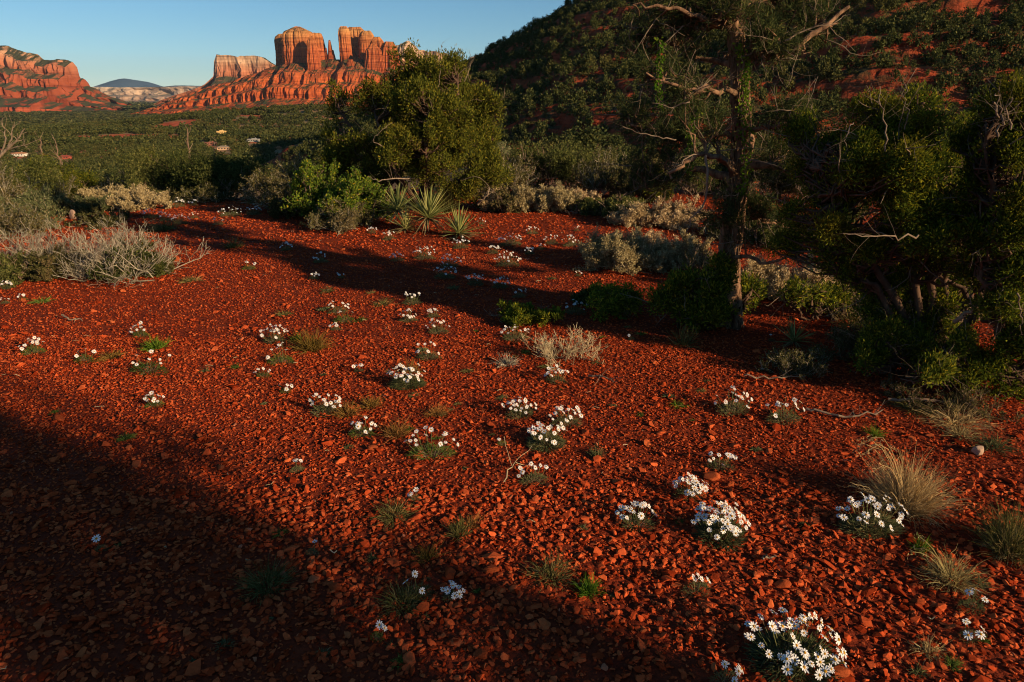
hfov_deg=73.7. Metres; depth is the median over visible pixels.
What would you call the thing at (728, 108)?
juniper tree
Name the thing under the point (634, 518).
daisy clump
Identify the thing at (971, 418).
grass tuft
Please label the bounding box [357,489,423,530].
grass tuft
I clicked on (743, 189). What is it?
vine
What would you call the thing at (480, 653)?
rock
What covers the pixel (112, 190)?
desert shrub
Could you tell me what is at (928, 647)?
grass tuft
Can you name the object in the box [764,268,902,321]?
juniper shrub
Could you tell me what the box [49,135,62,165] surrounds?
bare sapling
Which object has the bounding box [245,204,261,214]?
daisy clump
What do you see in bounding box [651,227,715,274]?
desert shrub
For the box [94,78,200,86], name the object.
mountain
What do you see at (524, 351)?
sprout
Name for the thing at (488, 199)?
desert shrub
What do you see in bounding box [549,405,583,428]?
daisy clump
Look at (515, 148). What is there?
desert shrub
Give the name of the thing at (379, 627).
daisy clump
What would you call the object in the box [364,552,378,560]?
grass tuft
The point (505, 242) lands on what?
daisy clump
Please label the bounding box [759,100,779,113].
juniper tree
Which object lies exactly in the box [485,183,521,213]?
desert shrub
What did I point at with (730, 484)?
rock
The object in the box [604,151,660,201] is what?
desert shrub
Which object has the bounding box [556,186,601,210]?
desert shrub
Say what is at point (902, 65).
undergrowth
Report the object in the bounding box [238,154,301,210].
desert shrub
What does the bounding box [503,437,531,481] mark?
stick
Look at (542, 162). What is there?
desert shrub
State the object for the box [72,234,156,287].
desert shrub
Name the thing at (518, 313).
desert shrub
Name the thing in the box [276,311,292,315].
grass tuft
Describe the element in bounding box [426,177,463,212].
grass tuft
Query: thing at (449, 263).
daisy clump
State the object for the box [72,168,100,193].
juniper shrub
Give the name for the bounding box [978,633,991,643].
grass tuft
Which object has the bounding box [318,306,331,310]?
sprout
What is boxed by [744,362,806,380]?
stick
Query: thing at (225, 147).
house
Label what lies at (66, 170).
desert shrub
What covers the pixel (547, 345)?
dead shrub
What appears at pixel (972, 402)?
desert shrub
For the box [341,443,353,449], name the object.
sprout
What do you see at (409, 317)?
daisy clump
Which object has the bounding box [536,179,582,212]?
desert shrub
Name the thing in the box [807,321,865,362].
desert shrub
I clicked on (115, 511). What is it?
rock
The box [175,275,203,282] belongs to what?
grass tuft
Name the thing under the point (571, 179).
desert shrub
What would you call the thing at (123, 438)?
grass tuft
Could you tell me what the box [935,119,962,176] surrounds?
juniper tree
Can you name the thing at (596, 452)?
grass tuft
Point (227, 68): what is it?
mesa
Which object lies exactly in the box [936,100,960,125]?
juniper tree
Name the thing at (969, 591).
daisy clump
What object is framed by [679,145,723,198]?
desert shrub
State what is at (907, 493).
grass tuft
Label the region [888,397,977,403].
stick
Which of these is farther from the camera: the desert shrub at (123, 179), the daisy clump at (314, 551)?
the desert shrub at (123, 179)
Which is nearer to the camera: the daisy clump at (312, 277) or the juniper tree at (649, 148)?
the daisy clump at (312, 277)
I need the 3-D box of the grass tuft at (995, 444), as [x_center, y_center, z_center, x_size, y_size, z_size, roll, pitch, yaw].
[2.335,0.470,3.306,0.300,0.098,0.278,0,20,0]
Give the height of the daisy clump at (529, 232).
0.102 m
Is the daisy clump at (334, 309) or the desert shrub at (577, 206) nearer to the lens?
the daisy clump at (334, 309)
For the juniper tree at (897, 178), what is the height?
1.810 m
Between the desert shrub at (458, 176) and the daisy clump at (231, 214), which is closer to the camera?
the daisy clump at (231, 214)
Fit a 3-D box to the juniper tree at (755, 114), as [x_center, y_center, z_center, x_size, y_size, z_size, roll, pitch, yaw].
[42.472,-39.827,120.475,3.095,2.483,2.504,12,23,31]
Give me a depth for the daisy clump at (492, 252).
7.47 m
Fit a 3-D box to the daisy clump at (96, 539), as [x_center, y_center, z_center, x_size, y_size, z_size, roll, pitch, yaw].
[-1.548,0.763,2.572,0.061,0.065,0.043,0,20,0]
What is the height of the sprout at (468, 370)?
0.047 m
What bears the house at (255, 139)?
on the ground
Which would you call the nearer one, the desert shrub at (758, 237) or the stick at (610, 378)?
the stick at (610, 378)
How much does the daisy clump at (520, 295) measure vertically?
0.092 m
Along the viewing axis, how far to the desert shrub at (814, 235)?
7.62 m
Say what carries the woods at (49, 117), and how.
on the ground
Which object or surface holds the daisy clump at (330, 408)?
on the ground
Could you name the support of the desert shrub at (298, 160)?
on the ground
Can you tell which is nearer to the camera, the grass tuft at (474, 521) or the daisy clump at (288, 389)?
the grass tuft at (474, 521)
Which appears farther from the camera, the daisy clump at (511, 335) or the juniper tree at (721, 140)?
the juniper tree at (721, 140)
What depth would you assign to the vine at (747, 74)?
4.43 m
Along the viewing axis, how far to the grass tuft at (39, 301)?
5.62 m
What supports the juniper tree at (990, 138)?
on the ground
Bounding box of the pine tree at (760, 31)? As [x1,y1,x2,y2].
[593,0,878,329]
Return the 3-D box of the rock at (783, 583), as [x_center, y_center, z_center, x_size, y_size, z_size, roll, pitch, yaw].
[0.923,0.845,2.381,0.104,0.027,0.050,0,23,17]
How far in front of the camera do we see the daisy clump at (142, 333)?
4.88 m
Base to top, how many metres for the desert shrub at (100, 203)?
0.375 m
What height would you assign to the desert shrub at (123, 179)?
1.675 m
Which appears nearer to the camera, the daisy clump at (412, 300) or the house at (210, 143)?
the daisy clump at (412, 300)
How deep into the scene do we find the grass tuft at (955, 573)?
2.39 m
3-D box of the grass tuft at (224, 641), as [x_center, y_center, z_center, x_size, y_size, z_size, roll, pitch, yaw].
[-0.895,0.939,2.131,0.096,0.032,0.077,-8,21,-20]
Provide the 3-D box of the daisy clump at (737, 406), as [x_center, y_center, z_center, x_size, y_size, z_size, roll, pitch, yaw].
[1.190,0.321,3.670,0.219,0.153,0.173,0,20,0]
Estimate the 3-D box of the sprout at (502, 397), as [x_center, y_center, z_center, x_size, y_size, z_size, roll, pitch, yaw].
[-0.052,0.313,3.864,0.094,0.044,0.111,0,20,0]
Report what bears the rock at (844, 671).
on the ground
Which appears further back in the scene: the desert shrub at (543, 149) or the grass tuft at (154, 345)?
the desert shrub at (543, 149)
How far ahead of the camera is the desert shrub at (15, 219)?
8.23 m
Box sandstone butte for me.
[132,26,404,114]
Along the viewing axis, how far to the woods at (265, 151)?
370.62 m
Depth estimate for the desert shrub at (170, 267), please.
6.51 m
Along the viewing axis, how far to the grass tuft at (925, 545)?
2.56 m
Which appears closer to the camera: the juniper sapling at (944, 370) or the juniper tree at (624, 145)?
the juniper sapling at (944, 370)
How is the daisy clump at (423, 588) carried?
on the ground
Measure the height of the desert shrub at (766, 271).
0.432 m
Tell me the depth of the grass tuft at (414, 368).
4.23 m
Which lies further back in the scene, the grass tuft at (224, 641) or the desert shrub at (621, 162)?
the desert shrub at (621, 162)
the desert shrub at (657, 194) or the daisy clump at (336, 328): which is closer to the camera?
the daisy clump at (336, 328)
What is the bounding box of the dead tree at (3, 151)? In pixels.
[0,115,38,157]
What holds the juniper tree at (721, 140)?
on the hill
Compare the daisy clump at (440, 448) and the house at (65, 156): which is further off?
the house at (65, 156)
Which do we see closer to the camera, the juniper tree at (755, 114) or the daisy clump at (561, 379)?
the daisy clump at (561, 379)
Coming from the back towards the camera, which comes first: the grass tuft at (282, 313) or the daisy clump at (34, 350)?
the grass tuft at (282, 313)
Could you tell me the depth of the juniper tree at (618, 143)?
126.59 m
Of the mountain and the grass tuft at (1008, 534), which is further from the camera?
the mountain
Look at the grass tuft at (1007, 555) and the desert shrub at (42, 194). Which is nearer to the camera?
the grass tuft at (1007, 555)
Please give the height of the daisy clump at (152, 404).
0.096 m
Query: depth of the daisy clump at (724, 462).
3.14 m
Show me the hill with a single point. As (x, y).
(864, 76)
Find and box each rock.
[44,414,64,420]
[69,209,75,218]
[111,508,121,514]
[317,565,325,571]
[328,582,345,591]
[367,445,377,450]
[416,602,429,611]
[475,648,488,659]
[483,559,498,573]
[703,469,720,480]
[725,482,733,487]
[773,579,791,587]
[829,665,849,679]
[910,598,924,605]
[971,445,983,455]
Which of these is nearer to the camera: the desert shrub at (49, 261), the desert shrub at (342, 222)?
the desert shrub at (49, 261)
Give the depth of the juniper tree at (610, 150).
53.22 m
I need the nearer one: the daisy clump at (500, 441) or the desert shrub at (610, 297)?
the daisy clump at (500, 441)
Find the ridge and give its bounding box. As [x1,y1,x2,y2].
[397,41,454,66]
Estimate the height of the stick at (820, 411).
0.120 m
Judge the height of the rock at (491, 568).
0.068 m
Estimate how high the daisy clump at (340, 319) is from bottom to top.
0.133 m
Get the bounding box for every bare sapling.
[35,133,44,158]
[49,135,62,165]
[180,118,191,152]
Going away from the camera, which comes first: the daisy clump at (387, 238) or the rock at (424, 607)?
the rock at (424, 607)
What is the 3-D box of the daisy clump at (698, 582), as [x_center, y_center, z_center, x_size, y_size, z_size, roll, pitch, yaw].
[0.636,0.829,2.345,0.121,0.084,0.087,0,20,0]
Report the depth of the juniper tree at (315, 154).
51.67 m
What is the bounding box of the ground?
[0,109,1023,681]
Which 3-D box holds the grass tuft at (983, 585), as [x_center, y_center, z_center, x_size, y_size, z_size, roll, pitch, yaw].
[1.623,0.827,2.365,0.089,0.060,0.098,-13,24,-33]
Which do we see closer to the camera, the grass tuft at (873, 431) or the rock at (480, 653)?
the rock at (480, 653)
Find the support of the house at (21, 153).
on the ground
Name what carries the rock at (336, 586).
on the ground
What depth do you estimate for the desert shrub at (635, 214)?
8.84 m
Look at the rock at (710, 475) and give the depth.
3.05 m
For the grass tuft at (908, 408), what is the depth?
3.69 m
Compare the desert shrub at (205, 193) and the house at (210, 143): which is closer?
the desert shrub at (205, 193)
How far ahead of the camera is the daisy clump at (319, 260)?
7.04 m
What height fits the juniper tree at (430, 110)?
2.480 m
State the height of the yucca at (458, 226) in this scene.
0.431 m
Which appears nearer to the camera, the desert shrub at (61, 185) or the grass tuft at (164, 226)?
the grass tuft at (164, 226)
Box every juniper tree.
[78,165,113,180]
[94,172,105,184]
[101,167,118,182]
[229,147,261,171]
[263,163,274,177]
[296,140,336,172]
[313,37,515,208]
[539,129,573,155]
[557,119,610,155]
[598,130,614,149]
[602,143,619,160]
[606,132,625,151]
[617,141,640,156]
[644,141,656,151]
[714,145,729,160]
[718,102,730,113]
[719,136,730,144]
[726,125,765,151]
[751,109,759,119]
[755,123,776,144]
[757,113,776,133]
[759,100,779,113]
[760,68,991,363]
[815,91,849,114]
[890,110,1023,325]
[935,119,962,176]
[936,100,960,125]
[944,67,1023,403]
[947,100,958,110]
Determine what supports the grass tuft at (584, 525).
on the ground
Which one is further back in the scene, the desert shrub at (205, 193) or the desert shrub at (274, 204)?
the desert shrub at (205, 193)
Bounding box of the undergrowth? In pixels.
[285,0,1023,162]
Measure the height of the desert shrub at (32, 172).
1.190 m
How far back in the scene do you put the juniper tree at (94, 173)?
69.67 m
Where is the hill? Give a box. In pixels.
[259,0,1023,172]
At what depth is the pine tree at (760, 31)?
4.49 m
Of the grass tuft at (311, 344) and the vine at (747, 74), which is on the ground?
the grass tuft at (311, 344)
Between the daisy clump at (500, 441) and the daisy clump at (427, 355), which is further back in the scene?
the daisy clump at (427, 355)
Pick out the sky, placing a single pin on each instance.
(163, 43)
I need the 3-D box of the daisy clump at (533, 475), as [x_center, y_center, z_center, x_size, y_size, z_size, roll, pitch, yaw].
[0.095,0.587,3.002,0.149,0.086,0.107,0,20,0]
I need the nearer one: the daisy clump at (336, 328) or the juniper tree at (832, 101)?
the daisy clump at (336, 328)
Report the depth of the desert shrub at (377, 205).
9.62 m
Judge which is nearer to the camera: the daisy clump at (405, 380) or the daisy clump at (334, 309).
the daisy clump at (405, 380)
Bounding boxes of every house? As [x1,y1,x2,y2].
[11,151,27,156]
[59,155,71,158]
[205,141,215,145]
[215,145,229,149]
[246,137,259,141]
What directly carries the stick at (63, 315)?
on the ground
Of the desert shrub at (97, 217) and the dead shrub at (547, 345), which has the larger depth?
the desert shrub at (97, 217)
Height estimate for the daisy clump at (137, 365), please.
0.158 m
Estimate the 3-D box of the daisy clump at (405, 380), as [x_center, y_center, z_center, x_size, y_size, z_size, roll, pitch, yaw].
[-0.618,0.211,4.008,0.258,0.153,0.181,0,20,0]
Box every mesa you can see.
[0,45,130,111]
[93,86,197,101]
[155,54,275,105]
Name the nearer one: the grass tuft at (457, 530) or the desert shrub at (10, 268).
the grass tuft at (457, 530)
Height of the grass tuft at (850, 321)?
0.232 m
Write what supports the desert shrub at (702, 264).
on the ground
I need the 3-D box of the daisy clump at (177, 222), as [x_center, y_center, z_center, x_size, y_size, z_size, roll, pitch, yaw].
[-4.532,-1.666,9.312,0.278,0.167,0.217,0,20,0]
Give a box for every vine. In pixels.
[652,37,667,114]
[684,107,702,178]
[731,40,753,196]
[742,57,754,181]
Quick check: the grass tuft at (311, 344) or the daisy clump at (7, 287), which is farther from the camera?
the daisy clump at (7, 287)
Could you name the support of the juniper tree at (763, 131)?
on the hill
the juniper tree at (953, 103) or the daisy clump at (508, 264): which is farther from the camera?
the juniper tree at (953, 103)
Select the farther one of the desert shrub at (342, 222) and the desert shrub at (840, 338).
the desert shrub at (342, 222)
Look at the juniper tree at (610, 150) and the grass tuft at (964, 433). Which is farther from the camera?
the juniper tree at (610, 150)
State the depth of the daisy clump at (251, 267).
6.73 m
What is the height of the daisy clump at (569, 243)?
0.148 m
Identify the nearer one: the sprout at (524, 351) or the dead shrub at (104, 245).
the sprout at (524, 351)
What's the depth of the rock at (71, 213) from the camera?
9.71 m
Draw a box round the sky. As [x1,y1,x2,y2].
[0,0,571,86]
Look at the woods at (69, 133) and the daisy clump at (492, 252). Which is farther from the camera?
the woods at (69, 133)
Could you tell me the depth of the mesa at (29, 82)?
2705.89 m
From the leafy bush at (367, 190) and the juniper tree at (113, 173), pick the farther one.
the juniper tree at (113, 173)
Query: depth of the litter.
3.93 m
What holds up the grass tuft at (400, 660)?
on the ground
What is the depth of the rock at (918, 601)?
2.29 m
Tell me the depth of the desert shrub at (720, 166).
12.52 m
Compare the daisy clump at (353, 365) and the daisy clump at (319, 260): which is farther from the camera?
the daisy clump at (319, 260)
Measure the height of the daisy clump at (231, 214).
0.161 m
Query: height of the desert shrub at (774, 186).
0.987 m
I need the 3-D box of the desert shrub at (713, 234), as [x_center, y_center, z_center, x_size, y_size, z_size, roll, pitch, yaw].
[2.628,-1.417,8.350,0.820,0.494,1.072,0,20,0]
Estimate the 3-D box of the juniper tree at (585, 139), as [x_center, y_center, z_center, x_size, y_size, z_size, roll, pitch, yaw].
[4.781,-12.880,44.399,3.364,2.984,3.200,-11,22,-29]
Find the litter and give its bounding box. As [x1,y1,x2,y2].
[1,211,1018,668]
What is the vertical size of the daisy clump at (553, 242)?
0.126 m
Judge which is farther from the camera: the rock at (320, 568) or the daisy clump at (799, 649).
the rock at (320, 568)
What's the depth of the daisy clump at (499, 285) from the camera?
6.12 m
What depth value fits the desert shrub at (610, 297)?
5.29 m
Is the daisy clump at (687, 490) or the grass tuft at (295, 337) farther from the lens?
the grass tuft at (295, 337)
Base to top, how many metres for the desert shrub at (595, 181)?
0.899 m
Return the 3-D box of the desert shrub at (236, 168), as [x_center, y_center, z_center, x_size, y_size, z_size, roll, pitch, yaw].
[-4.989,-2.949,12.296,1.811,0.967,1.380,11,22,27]
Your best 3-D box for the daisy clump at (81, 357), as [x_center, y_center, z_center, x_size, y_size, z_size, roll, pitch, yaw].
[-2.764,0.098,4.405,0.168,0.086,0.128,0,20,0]
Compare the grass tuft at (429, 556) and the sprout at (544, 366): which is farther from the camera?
the sprout at (544, 366)
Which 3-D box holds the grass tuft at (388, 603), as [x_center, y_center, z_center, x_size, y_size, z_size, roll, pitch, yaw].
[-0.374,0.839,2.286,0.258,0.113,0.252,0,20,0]
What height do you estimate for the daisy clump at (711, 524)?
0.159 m
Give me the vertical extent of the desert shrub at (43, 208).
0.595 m
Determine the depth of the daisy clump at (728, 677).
1.98 m
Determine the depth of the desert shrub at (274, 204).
9.69 m
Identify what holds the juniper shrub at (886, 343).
on the ground
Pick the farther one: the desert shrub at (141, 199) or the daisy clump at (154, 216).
the desert shrub at (141, 199)
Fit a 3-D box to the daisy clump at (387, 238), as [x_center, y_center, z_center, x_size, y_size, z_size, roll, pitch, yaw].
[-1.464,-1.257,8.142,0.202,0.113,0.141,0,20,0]
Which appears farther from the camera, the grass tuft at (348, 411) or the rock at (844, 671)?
the grass tuft at (348, 411)
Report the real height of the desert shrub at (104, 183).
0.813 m
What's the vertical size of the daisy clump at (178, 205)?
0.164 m
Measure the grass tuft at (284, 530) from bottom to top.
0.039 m
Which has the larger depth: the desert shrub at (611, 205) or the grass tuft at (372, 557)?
the desert shrub at (611, 205)
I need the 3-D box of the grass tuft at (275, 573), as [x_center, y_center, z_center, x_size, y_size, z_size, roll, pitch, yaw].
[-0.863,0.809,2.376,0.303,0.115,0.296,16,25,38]
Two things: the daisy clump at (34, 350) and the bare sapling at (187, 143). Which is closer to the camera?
the daisy clump at (34, 350)
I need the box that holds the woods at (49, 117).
[0,110,163,123]
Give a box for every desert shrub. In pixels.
[0,153,70,195]
[0,159,40,208]
[0,193,65,232]
[0,195,53,239]
[0,250,30,287]
[13,153,88,197]
[13,182,71,216]
[21,250,75,281]
[22,172,92,211]
[26,242,105,280]
[63,200,97,215]
[64,208,131,229]
[70,167,132,198]
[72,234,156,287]
[73,192,128,210]
[77,182,148,198]
[104,182,171,211]
[110,174,147,188]
[113,140,211,200]
[121,245,167,277]
[135,186,174,203]
[137,255,175,276]
[152,137,238,197]
[172,180,236,203]
[189,149,267,200]
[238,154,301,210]
[266,194,299,218]
[269,147,318,178]
[299,193,379,235]
[372,182,395,216]
[448,169,466,179]
[473,140,514,157]
[473,186,501,211]
[484,297,565,328]
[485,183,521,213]
[487,150,540,190]
[504,138,575,188]
[505,142,534,156]
[511,183,546,212]
[532,140,602,173]
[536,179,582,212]
[543,138,608,189]
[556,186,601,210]
[568,196,608,215]
[570,282,601,305]
[571,144,632,195]
[572,224,661,276]
[579,193,645,216]
[584,279,648,322]
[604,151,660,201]
[605,199,662,228]
[614,145,649,169]
[626,227,678,263]
[640,162,674,203]
[646,194,711,230]
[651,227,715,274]
[669,225,713,313]
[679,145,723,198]
[684,142,723,159]
[693,213,758,243]
[711,141,766,190]
[738,201,809,250]
[741,254,816,302]
[749,142,802,198]
[754,343,835,379]
[764,175,807,204]
[764,249,849,306]
[791,208,859,249]
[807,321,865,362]
[878,373,934,410]
[922,386,1023,424]
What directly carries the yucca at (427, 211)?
on the ground
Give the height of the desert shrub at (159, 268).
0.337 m
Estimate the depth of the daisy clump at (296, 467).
3.12 m
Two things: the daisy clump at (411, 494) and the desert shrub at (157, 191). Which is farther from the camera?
the desert shrub at (157, 191)
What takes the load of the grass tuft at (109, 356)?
on the ground
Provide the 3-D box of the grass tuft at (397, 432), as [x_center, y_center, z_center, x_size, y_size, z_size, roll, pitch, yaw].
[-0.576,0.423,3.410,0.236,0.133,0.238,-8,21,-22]
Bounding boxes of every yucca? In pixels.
[373,183,420,222]
[389,207,419,232]
[390,184,456,235]
[431,200,482,240]
[771,317,818,348]
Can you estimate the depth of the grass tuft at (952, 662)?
2.04 m
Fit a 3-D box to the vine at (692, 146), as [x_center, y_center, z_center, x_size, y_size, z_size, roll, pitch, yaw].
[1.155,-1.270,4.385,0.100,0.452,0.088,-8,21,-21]
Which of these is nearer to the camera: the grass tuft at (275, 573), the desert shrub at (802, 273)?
the grass tuft at (275, 573)
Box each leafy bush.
[279,155,341,220]
[318,166,406,224]
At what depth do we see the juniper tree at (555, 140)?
52.20 m
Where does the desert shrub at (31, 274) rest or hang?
on the ground
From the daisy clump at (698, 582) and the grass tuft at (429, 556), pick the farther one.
the grass tuft at (429, 556)
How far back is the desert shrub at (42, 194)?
10.03 m
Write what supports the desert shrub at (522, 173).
on the ground
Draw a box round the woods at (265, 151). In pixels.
[0,139,369,178]
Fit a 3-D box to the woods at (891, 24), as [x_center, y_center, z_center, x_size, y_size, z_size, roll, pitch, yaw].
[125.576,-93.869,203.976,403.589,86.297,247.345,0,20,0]
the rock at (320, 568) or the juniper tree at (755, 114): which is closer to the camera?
the rock at (320, 568)
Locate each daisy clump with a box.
[0,280,12,289]
[18,336,46,354]
[74,348,95,364]
[91,534,108,551]
[128,321,148,337]
[130,349,170,375]
[140,208,161,218]
[143,391,165,407]
[159,212,170,220]
[170,197,185,207]
[171,214,189,224]
[188,199,197,205]
[217,207,241,216]
[241,260,255,269]
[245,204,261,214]
[253,367,270,377]
[259,324,287,343]
[266,342,294,364]
[279,242,292,250]
[279,384,292,392]
[289,458,306,471]
[305,539,318,555]
[309,272,319,279]
[309,393,341,417]
[313,251,328,262]
[327,302,349,313]
[329,322,341,330]
[332,307,355,323]
[348,416,376,439]
[352,364,363,372]
[370,619,386,642]
[382,230,394,240]
[386,363,426,389]
[390,251,403,261]
[399,308,417,322]
[399,570,435,600]
[402,292,422,305]
[405,426,458,460]
[407,487,420,500]
[413,246,435,259]
[416,341,442,360]
[425,318,450,333]
[427,308,438,317]
[434,261,456,279]
[440,253,460,266]
[440,580,465,601]
[452,236,469,248]
[466,273,483,285]
[487,245,500,253]
[491,275,509,288]
[494,251,521,267]
[495,438,506,445]
[498,234,521,246]
[500,324,529,341]
[502,397,536,420]
[512,288,526,297]
[517,461,548,485]
[524,247,533,254]
[526,226,538,233]
[526,418,567,452]
[543,234,558,244]
[544,364,568,384]
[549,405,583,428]
[562,235,575,246]
[565,299,586,315]
[615,501,656,532]
[672,472,708,501]
[680,573,711,597]
[691,500,750,552]
[706,451,737,473]
[708,660,743,681]
[714,385,752,415]
[741,607,846,681]
[765,396,804,425]
[833,492,908,540]
[954,587,988,614]
[956,618,985,645]
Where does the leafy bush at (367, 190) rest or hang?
on the ground
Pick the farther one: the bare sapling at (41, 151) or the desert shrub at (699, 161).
the bare sapling at (41, 151)
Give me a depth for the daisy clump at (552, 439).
3.30 m
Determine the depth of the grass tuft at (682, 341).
4.71 m
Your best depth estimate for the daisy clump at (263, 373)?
4.17 m
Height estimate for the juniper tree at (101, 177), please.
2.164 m
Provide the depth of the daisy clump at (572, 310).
5.42 m
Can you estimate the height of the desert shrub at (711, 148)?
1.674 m
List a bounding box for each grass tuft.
[27,295,55,304]
[93,349,127,362]
[116,431,136,441]
[136,332,174,352]
[148,216,178,231]
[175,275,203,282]
[210,637,240,653]
[219,236,245,248]
[223,554,309,607]
[271,528,286,538]
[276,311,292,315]
[282,325,338,355]
[288,331,303,341]
[319,287,334,293]
[330,399,363,418]
[354,390,385,412]
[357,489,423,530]
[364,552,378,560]
[371,297,395,307]
[371,578,436,622]
[373,413,417,443]
[386,654,404,673]
[398,359,419,371]
[410,539,444,567]
[417,404,449,419]
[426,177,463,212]
[439,513,473,541]
[452,507,489,536]
[488,351,520,369]
[518,546,593,597]
[572,570,606,600]
[578,521,589,529]
[586,441,606,457]
[663,323,702,347]
[668,399,687,408]
[827,298,866,328]
[836,434,977,537]
[859,420,891,439]
[881,393,947,419]
[900,398,1009,443]
[904,533,998,599]
[905,630,956,663]
[905,663,931,678]
[907,532,936,553]
[934,653,965,671]
[939,418,986,442]
[954,494,1023,573]
[967,572,995,590]
[969,422,1020,455]
[973,513,1023,567]
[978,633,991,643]
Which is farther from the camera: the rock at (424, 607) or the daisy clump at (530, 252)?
the daisy clump at (530, 252)
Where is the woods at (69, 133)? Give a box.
[0,102,365,148]
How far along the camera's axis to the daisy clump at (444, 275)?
6.47 m
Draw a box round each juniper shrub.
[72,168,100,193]
[138,147,189,199]
[620,249,768,332]
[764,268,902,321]
[837,296,952,377]
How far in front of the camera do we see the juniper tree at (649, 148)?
121.45 m
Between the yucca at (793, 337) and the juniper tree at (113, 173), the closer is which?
the yucca at (793, 337)
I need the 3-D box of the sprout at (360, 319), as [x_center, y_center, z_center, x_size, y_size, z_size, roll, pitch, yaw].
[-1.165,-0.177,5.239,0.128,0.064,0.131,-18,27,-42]
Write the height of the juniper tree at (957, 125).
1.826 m
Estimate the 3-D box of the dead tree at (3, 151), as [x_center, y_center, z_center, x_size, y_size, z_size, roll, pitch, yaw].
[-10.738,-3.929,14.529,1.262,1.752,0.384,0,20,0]
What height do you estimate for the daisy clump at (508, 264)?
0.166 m
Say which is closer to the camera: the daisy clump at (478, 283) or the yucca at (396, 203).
the daisy clump at (478, 283)
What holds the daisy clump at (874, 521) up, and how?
on the ground
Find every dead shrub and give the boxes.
[0,216,101,268]
[45,210,211,287]
[520,324,607,371]
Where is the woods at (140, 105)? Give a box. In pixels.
[94,101,157,110]
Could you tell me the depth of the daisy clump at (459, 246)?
7.75 m
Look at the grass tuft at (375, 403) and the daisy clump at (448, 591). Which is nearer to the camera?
the daisy clump at (448, 591)
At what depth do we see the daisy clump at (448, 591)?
2.31 m
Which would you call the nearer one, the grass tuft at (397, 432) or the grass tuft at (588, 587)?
the grass tuft at (588, 587)
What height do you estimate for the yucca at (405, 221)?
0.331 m
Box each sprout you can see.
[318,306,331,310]
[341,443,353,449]
[357,316,367,321]
[459,367,473,372]
[496,393,509,401]
[521,347,532,353]
[537,362,550,368]
[662,393,675,397]
[750,446,762,451]
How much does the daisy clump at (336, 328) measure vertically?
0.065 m
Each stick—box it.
[61,314,81,321]
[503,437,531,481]
[588,367,619,384]
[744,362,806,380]
[761,554,781,571]
[806,400,886,418]
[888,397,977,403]
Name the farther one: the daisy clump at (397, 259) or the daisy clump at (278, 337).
the daisy clump at (397, 259)
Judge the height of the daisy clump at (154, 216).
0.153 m
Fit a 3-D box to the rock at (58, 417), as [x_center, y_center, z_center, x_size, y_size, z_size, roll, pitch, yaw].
[-2.426,0.406,3.612,0.126,0.043,0.046,1,20,4]
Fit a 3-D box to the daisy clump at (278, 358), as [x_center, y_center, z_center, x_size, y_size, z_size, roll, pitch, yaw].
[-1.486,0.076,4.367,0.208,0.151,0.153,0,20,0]
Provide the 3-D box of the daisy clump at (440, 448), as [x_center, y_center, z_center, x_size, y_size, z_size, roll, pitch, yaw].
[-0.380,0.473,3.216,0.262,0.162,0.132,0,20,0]
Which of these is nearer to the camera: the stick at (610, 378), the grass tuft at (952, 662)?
the grass tuft at (952, 662)
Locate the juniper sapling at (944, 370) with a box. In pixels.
[876,308,996,395]
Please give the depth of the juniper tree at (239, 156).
52.57 m
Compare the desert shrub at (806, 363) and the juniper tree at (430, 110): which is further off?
the juniper tree at (430, 110)
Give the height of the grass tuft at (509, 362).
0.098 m
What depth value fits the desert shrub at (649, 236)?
6.88 m
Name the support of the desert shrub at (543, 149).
on the ground
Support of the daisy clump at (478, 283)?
on the ground
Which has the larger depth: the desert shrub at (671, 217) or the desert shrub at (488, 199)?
the desert shrub at (488, 199)
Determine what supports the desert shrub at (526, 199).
on the ground
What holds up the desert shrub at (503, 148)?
on the ground
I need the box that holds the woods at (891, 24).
[277,0,1023,165]
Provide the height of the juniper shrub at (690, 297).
0.669 m
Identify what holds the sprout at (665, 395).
on the ground
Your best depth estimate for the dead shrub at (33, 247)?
6.70 m
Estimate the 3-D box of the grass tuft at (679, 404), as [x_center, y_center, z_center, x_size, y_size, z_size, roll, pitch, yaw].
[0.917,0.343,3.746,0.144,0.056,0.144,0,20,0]
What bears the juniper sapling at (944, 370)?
on the ground
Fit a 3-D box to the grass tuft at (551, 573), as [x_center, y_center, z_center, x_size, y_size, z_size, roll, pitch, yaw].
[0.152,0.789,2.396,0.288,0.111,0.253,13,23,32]
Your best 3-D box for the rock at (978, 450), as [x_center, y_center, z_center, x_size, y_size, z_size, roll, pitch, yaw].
[2.218,0.533,3.251,0.065,0.083,0.044,-13,27,-18]
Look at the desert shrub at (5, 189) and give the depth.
10.38 m
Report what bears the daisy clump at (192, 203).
on the ground
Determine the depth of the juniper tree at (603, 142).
128.86 m
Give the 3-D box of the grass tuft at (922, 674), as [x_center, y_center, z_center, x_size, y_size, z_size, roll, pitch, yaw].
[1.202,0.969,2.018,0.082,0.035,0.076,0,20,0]

